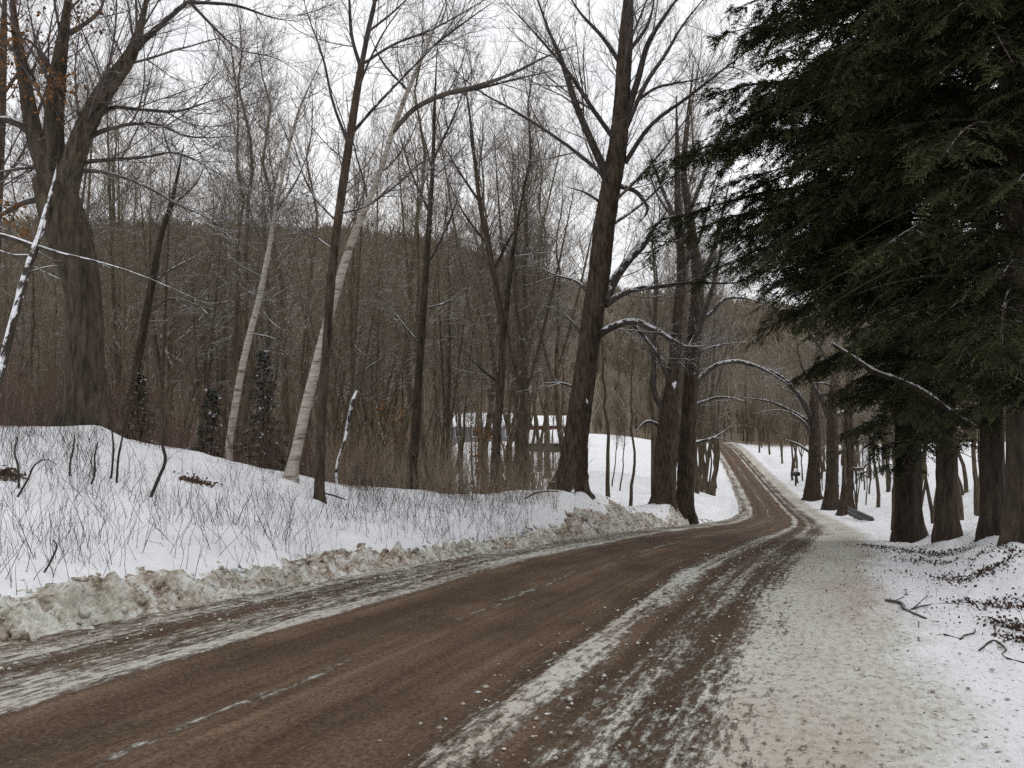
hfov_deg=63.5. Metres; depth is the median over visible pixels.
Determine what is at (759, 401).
bare tree
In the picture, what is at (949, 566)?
fallen leaves
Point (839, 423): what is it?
bare tree
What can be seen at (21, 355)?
bare tree
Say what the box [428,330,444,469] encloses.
bare tree
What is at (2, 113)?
edge tree
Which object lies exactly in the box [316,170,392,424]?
bare tree
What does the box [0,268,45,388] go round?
bare tree
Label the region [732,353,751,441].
bare tree
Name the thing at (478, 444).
bare tree
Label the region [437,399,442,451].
bare tree
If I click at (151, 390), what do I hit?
bare tree
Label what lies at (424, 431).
bare tree
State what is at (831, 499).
stout maple
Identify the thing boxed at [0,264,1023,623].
ground
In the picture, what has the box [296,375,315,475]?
bare tree
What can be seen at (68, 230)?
old maple
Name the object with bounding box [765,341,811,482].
bare tree
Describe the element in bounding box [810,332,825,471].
bare tree
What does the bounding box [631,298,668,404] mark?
bare tree
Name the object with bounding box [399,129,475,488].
bare tree
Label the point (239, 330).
bare tree
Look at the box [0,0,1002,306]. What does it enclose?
sky
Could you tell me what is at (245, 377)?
bare tree
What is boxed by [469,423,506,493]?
young beech
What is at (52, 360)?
bare tree
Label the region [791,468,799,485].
mailbox
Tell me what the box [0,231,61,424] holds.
bare tree
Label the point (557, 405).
bare tree
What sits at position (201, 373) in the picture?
bare tree
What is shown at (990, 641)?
fallen stick
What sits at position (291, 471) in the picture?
leaning birch
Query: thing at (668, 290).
bare tree
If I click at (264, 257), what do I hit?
bare tree
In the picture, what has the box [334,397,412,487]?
young beech
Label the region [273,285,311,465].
bare tree
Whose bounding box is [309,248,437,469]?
bare tree
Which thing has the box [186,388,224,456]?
young spruce
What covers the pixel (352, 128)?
forked aspen
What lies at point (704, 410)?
bare tree
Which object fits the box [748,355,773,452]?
bare tree
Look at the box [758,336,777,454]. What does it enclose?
bare tree
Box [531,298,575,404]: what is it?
bare tree
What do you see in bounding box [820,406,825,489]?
bare tree
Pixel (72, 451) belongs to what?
sapling
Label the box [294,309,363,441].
bare tree
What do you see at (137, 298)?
bare tree
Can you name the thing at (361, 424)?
bare tree
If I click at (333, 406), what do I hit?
bare tree
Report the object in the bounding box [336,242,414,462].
bare tree
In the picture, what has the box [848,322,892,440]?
bare tree
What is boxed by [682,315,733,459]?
bare tree
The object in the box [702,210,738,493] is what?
bare tree
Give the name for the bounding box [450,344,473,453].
bare tree
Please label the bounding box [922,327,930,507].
bare tree
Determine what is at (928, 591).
scattered leaves
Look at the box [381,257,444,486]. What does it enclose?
bare tree
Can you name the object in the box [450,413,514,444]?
farmhouse
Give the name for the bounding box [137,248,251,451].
bare tree
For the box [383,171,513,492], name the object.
bare tree
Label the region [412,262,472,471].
bare tree
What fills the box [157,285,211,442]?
bare tree
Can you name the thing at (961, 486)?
bare tree
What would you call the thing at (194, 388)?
bare tree
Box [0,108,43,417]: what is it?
bare tree
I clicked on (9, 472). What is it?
dead leaf clump
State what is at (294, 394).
bare tree
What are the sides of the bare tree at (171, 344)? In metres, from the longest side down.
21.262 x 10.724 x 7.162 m
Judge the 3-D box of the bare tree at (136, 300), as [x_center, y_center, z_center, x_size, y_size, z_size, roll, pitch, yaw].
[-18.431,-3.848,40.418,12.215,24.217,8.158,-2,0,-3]
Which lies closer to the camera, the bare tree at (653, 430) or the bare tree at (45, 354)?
the bare tree at (45, 354)
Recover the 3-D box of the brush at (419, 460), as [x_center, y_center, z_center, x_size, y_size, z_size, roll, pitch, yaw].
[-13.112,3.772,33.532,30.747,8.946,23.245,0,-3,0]
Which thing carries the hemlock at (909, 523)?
on the ground
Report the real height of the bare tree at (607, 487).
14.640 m
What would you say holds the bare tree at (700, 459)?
on the ground
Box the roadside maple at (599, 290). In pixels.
[408,0,788,498]
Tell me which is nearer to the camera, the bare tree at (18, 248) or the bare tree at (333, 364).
the bare tree at (333, 364)
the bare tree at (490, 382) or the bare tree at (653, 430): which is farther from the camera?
the bare tree at (490, 382)
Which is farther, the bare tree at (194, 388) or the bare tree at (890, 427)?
the bare tree at (194, 388)
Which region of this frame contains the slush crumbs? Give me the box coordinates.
[0,531,1016,765]
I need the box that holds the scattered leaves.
[804,538,1022,650]
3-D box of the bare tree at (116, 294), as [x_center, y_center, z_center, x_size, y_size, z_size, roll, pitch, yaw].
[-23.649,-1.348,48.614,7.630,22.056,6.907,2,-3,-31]
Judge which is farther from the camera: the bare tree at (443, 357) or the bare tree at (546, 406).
the bare tree at (546, 406)
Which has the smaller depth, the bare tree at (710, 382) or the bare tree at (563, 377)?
the bare tree at (563, 377)
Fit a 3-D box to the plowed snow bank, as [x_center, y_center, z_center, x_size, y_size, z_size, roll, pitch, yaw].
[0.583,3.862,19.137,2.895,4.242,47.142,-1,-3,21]
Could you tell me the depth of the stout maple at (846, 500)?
61.52 m
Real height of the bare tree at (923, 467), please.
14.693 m
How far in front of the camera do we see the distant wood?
246.92 m
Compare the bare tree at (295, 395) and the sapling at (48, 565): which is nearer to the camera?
the sapling at (48, 565)
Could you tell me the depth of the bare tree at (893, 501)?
34.42 m
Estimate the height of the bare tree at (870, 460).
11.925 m
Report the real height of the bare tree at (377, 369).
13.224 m
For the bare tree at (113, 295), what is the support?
on the ground
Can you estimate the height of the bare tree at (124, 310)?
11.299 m
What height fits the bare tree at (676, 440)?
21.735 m
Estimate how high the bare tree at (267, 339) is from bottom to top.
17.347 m
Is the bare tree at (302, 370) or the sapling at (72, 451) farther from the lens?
the bare tree at (302, 370)
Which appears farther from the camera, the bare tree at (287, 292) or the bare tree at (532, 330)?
the bare tree at (287, 292)
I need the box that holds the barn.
[530,416,566,432]
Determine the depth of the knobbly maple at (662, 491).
32.88 m
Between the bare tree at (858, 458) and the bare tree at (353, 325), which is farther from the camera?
the bare tree at (858, 458)
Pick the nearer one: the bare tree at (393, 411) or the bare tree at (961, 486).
the bare tree at (961, 486)
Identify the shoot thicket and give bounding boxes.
[419,426,594,493]
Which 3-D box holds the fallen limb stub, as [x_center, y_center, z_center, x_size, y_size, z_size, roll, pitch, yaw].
[-3.527,0.962,18.990,1.054,3.129,0.143,0,-3,0]
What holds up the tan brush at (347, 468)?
on the ground
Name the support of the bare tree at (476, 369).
on the ground
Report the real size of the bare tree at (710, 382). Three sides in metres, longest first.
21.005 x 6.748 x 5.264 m
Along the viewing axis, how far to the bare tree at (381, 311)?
87.42 m
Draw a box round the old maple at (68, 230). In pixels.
[0,0,412,433]
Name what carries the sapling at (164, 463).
on the ground
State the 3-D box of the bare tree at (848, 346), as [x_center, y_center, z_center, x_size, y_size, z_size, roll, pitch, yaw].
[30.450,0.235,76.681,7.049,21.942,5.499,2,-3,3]
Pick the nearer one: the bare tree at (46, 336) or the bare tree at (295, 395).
the bare tree at (46, 336)
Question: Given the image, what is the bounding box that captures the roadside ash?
[625,50,807,523]
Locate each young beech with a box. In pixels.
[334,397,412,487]
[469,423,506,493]
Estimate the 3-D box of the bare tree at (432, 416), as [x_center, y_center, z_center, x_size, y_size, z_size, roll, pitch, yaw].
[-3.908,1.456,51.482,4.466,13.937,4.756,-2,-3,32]
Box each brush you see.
[0,316,401,488]
[0,354,564,493]
[284,424,578,511]
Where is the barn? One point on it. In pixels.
(541, 423)
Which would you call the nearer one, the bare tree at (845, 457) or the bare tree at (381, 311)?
the bare tree at (845, 457)
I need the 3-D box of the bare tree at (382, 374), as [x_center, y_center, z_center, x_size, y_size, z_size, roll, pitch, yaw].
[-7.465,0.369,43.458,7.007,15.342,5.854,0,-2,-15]
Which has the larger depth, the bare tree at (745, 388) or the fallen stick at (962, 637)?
the bare tree at (745, 388)
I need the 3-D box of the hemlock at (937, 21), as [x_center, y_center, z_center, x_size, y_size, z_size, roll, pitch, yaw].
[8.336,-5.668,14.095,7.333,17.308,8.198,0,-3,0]
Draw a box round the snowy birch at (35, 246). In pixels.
[0,163,235,392]
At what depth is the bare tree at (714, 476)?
73.42 m
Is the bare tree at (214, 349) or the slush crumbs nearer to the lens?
the slush crumbs
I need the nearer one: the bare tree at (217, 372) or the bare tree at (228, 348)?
the bare tree at (217, 372)
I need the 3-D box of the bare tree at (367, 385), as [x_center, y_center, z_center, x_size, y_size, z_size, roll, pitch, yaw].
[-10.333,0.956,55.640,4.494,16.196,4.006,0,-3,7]
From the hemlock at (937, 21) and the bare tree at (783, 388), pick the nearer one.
the hemlock at (937, 21)
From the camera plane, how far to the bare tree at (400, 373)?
36.98 m
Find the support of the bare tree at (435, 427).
on the ground
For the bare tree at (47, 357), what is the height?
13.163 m
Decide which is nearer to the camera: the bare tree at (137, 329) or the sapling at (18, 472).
the sapling at (18, 472)
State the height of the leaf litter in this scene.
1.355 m
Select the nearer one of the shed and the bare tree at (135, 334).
the bare tree at (135, 334)
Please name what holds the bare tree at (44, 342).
on the ground
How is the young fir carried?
on the ground
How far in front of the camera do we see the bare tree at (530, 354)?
50.01 m
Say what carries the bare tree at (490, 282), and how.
on the ground
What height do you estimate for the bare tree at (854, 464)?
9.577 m
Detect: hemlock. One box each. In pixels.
[629,0,1004,542]
[695,0,1005,542]
[728,0,1023,542]
[769,0,1023,547]
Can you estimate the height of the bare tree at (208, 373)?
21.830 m
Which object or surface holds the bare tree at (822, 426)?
on the ground
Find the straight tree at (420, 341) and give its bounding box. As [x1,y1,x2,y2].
[361,35,484,489]
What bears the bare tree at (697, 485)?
on the ground
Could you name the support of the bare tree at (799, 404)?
on the ground
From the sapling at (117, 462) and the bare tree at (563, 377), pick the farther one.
the bare tree at (563, 377)
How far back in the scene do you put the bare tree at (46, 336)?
70.10 m
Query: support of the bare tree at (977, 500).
on the ground
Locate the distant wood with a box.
[0,212,1005,475]
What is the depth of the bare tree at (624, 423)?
57.69 m
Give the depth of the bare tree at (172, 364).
37.93 m
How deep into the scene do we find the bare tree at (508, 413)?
30.57 m
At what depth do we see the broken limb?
16.27 m
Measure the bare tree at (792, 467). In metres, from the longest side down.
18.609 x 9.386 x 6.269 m
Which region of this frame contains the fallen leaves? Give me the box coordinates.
[877,518,1023,618]
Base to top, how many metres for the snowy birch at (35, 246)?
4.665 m
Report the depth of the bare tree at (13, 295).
41.20 m
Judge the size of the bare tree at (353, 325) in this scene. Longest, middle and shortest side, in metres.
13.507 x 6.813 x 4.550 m
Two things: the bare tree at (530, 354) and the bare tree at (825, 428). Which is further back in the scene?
the bare tree at (825, 428)
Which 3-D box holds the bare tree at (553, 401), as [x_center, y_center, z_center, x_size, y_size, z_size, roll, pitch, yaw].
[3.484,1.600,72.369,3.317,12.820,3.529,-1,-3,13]
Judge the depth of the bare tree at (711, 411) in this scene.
70.59 m
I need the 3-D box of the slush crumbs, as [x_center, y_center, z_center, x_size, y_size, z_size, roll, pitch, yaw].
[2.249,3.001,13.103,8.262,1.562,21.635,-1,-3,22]
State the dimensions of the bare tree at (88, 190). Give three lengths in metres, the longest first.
24.421 x 11.154 x 9.319 m
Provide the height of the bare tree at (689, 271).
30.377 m
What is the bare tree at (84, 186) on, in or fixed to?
on the ground
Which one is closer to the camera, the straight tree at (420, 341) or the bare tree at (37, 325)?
the straight tree at (420, 341)
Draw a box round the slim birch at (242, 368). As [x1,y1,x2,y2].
[179,12,357,460]
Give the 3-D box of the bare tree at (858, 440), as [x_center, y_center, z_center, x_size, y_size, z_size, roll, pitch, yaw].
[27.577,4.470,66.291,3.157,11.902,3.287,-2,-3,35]
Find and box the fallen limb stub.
[335,359,379,483]
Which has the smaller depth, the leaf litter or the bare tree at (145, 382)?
the leaf litter
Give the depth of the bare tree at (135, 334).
29.12 m
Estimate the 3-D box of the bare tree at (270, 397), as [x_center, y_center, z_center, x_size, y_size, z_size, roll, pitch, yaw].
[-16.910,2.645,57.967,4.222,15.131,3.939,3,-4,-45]
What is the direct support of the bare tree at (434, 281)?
on the ground
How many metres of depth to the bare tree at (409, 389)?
39.06 m
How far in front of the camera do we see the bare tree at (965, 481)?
57.02 m
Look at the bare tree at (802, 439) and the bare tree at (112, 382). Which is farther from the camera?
the bare tree at (802, 439)
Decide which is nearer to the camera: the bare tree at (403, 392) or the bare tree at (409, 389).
the bare tree at (409, 389)
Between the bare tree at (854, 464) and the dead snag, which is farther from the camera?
the bare tree at (854, 464)
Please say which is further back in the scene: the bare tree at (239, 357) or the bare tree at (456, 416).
the bare tree at (456, 416)
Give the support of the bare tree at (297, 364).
on the ground
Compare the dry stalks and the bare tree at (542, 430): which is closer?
the dry stalks
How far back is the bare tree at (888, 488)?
78.90 m
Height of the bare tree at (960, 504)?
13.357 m
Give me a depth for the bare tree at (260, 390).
38.89 m
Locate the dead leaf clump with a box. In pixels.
[0,465,223,487]
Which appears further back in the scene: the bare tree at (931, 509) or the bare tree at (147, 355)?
the bare tree at (147, 355)
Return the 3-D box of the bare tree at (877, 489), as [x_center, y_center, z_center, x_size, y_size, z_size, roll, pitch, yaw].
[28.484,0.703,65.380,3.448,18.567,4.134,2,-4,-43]
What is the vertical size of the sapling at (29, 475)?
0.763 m
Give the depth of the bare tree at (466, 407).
32.15 m
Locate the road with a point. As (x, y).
(340, 680)
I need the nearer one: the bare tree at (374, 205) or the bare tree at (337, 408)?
the bare tree at (337, 408)
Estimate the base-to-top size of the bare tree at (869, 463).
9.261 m
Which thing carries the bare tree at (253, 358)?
on the ground
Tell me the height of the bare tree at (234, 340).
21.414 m
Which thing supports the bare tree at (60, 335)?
on the ground
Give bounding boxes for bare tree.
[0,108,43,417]
[0,220,105,425]
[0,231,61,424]
[0,234,48,382]
[0,244,63,424]
[0,250,55,413]
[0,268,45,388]
[1,173,63,425]
[1,181,123,417]
[1,258,51,420]
[1,265,102,415]
[1,330,40,399]
[2,110,67,416]
[3,26,213,339]
[4,61,239,433]
[5,0,206,427]
[9,0,162,295]
[17,286,65,425]
[19,317,107,407]
[21,292,62,419]
[27,235,158,359]
[27,281,110,394]
[32,317,62,419]
[46,123,173,394]
[57,178,179,438]
[83,83,228,445]
[99,156,231,437]
[101,275,180,400]
[102,230,196,429]
[103,272,168,417]
[105,247,182,419]
[108,285,166,427]
[127,147,249,444]
[128,154,306,448]
[132,142,191,386]
[133,333,162,442]
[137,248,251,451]
[141,128,297,457]
[151,330,198,446]
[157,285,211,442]
[159,231,242,448]
[159,243,296,443]
[160,253,252,445]
[173,192,342,462]
[174,0,299,460]
[175,68,291,442]
[181,160,327,427]
[188,0,311,454]
[189,107,329,474]
[190,263,305,442]
[193,244,262,416]
[199,0,312,463]
[199,250,229,453]
[201,233,298,460]
[205,192,326,413]
[209,74,310,465]
[210,83,316,460]
[213,205,272,410]
[216,282,286,462]
[226,316,285,466]
[254,180,419,462]
[254,185,413,466]
[254,337,289,457]
[255,181,349,414]
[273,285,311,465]
[273,354,312,438]
[275,326,317,411]
[275,364,299,435]
[277,21,359,464]
[281,72,419,484]
[290,298,346,452]
[293,270,383,466]
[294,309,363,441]
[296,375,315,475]
[304,251,420,466]
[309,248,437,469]
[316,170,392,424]
[319,246,402,457]
[321,123,385,464]
[330,95,422,478]
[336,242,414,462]
[336,251,402,393]
[336,288,390,457]
[339,192,413,483]
[343,92,505,488]
[348,77,468,491]
[355,341,412,455]
[358,199,471,463]
[364,163,423,457]
[368,25,612,490]
[371,241,441,487]
[375,0,496,482]
[380,253,440,455]
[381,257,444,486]
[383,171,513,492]
[387,145,484,485]
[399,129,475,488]
[408,214,489,484]
[409,391,433,465]
[410,236,472,479]
[411,82,608,489]
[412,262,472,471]
[415,227,519,492]
[418,308,479,480]
[421,228,492,472]
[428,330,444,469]
[428,344,463,439]
[434,49,581,442]
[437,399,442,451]
[440,268,498,467]
[440,351,473,483]
[444,162,584,490]
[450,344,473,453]
[451,271,513,493]
[455,151,507,486]
[455,335,489,491]
[462,220,588,411]
[462,291,485,450]
[462,376,491,493]
[467,0,589,489]
[467,369,487,474]
[469,358,502,467]
[476,321,507,462]
[478,186,567,489]
[479,302,535,486]
[480,186,576,462]
[487,123,647,449]
[489,310,556,454]
[493,95,598,476]
[494,262,584,471]
[494,280,566,465]
[499,70,595,478]
[510,266,578,456]
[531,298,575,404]
[536,331,567,468]
[541,264,579,428]
[551,373,570,434]
[566,215,640,497]
[605,111,697,490]
[606,381,628,485]
[611,288,659,505]
[612,373,640,490]
[616,242,707,381]
[617,89,736,496]
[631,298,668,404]
[633,0,747,408]
[639,219,755,491]
[642,261,738,421]
[649,124,723,491]
[653,251,744,493]
[658,234,675,364]
[661,238,765,495]
[666,335,725,492]
[679,352,721,434]
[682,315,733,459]
[697,340,731,493]
[700,328,722,474]
[700,366,746,487]
[701,324,723,434]
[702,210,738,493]
[704,296,749,495]
[731,342,756,443]
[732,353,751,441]
[740,356,790,447]
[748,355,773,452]
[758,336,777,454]
[759,364,791,463]
[762,348,824,480]
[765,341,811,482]
[767,333,798,452]
[769,316,840,483]
[780,389,819,480]
[791,322,812,470]
[801,318,860,401]
[805,381,843,452]
[805,395,826,461]
[807,308,824,478]
[810,317,865,484]
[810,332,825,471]
[811,326,830,466]
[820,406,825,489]
[823,380,844,465]
[827,366,867,483]
[837,399,862,509]
[840,368,871,507]
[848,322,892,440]
[853,375,872,489]
[853,405,869,498]
[854,309,894,529]
[855,404,879,504]
[857,322,919,480]
[857,324,880,507]
[858,407,877,493]
[860,327,934,523]
[881,395,890,491]
[915,201,955,487]
[920,281,968,492]
[921,323,963,519]
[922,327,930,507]
[933,300,957,514]
[958,474,963,495]
[965,230,977,514]
[970,325,979,480]
[976,157,1003,515]
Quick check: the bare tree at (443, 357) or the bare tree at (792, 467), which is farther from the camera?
the bare tree at (792, 467)
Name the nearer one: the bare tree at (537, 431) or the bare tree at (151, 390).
the bare tree at (151, 390)
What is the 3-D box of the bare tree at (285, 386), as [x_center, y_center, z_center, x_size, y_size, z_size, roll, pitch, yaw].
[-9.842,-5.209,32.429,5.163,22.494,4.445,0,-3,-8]
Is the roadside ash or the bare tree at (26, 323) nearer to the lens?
the roadside ash
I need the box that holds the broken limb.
[831,341,977,426]
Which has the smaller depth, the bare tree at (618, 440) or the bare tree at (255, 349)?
the bare tree at (255, 349)
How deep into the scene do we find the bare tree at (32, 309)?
29.81 m
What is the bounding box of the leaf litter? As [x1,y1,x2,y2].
[846,540,1023,643]
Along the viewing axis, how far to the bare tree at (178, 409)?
58.92 m
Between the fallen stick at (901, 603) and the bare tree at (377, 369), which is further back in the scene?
the bare tree at (377, 369)
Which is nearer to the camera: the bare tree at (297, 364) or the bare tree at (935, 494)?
the bare tree at (935, 494)
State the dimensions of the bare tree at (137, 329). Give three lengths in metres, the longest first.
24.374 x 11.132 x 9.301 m
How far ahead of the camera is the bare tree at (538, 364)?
55.64 m
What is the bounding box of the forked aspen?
[243,0,553,503]
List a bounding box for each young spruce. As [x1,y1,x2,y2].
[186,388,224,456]
[218,350,308,471]
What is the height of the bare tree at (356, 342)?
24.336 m
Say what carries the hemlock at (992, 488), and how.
on the ground
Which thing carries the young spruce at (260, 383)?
on the ground
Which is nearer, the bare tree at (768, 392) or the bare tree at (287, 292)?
the bare tree at (287, 292)
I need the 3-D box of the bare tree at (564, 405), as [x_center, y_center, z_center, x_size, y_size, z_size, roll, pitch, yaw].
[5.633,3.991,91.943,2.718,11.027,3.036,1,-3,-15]
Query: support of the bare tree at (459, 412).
on the ground
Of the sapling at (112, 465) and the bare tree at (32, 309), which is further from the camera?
the bare tree at (32, 309)
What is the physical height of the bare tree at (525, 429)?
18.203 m
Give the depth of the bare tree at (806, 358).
98.72 m
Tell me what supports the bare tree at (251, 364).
on the ground
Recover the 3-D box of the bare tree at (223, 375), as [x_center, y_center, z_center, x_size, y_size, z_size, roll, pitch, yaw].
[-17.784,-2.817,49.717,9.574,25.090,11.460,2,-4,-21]
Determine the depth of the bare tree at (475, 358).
85.31 m
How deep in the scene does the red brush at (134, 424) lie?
18.63 m
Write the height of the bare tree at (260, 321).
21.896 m
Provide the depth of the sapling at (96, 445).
11.96 m
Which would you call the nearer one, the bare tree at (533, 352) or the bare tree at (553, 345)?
the bare tree at (533, 352)
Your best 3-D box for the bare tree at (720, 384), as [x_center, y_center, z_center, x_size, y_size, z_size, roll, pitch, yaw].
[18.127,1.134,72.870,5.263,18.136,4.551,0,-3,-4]
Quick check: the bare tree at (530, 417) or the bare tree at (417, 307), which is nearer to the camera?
the bare tree at (417, 307)
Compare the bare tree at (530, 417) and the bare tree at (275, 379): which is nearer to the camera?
the bare tree at (275, 379)
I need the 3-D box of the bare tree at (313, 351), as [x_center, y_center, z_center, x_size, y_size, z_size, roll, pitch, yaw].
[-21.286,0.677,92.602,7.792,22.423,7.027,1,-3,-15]
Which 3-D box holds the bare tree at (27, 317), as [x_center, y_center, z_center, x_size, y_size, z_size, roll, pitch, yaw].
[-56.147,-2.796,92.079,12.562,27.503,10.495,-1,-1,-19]
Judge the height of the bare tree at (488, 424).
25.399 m
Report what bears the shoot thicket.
on the ground
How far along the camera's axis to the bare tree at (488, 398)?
80.99 m
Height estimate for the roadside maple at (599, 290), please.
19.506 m
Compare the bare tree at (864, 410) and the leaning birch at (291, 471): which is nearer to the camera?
the leaning birch at (291, 471)
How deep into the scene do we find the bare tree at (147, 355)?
57.14 m
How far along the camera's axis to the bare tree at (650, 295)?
79.06 m
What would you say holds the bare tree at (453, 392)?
on the ground
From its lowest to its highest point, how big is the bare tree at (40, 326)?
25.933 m
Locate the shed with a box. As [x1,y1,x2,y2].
[529,430,559,451]
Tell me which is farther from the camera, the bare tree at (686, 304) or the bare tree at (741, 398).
the bare tree at (741, 398)
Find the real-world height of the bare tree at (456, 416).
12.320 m
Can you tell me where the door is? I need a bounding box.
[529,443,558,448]
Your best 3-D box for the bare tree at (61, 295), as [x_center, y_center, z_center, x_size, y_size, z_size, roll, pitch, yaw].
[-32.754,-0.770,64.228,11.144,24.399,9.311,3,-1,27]
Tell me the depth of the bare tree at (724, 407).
93.41 m
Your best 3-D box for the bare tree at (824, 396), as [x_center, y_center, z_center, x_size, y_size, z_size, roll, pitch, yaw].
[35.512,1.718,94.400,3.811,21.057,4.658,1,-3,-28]
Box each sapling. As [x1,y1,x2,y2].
[4,430,36,488]
[16,442,55,496]
[43,520,57,572]
[69,424,74,475]
[88,427,111,483]
[103,418,132,482]
[110,427,115,478]
[149,407,185,496]
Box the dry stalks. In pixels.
[0,384,538,594]
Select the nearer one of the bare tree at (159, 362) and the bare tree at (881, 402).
the bare tree at (159, 362)
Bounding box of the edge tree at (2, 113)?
[0,0,78,258]
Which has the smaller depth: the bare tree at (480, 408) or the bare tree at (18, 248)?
the bare tree at (480, 408)
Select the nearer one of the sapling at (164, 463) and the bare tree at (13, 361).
the sapling at (164, 463)
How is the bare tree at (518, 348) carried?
on the ground
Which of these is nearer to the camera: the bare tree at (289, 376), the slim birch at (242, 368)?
the slim birch at (242, 368)
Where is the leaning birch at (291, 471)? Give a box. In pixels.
[283,0,601,483]
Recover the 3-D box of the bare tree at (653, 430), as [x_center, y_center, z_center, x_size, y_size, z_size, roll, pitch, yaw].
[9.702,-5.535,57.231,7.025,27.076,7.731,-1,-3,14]
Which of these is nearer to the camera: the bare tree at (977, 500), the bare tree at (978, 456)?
the bare tree at (978, 456)
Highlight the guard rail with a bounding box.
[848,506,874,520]
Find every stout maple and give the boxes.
[735,309,844,501]
[737,290,887,515]
[771,307,883,510]
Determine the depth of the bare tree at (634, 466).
43.89 m
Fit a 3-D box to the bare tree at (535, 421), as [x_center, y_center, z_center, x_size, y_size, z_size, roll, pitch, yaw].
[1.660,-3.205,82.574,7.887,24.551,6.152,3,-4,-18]
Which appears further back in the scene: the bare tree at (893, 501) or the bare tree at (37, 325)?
the bare tree at (37, 325)
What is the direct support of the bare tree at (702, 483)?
on the ground
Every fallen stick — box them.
[885,589,966,618]
[943,628,975,638]
[978,638,1023,662]
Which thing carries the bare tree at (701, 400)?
on the ground
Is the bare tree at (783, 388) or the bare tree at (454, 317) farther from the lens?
the bare tree at (783, 388)
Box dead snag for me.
[124,109,222,432]
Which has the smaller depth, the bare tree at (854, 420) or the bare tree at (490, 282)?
the bare tree at (490, 282)
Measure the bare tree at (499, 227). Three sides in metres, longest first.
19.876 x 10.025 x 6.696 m
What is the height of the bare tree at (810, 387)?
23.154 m
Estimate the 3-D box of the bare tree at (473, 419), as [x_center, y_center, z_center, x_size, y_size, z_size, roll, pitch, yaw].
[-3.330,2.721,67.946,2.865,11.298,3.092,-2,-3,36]
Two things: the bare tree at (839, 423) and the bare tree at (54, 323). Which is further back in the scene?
the bare tree at (839, 423)
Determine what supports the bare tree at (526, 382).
on the ground
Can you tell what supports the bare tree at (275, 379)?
on the ground
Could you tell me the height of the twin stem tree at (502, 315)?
14.747 m
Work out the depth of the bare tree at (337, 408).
40.59 m
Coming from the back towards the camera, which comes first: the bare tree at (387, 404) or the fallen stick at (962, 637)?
the bare tree at (387, 404)
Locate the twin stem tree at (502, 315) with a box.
[423,3,572,493]
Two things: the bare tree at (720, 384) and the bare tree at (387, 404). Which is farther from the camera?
the bare tree at (387, 404)
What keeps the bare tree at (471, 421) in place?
on the ground
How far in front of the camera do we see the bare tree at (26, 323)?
84.21 m
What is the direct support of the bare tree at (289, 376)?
on the ground
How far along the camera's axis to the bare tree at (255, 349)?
28.25 m
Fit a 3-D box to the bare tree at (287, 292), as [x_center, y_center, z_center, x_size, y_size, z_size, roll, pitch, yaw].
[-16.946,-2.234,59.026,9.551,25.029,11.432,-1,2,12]
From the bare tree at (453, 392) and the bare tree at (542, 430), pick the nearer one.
the bare tree at (542, 430)
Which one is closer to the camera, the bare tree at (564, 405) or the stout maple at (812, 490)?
the stout maple at (812, 490)
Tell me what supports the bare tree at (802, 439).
on the ground
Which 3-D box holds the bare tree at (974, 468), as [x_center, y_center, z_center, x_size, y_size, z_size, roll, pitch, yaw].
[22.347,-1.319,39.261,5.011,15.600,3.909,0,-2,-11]
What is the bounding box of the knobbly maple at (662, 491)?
[615,67,738,511]
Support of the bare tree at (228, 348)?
on the ground
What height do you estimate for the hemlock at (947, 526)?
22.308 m
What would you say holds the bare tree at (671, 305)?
on the ground
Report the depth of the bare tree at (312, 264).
48.77 m
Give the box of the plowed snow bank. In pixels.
[0,497,713,645]
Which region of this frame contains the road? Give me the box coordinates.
[0,442,1023,767]

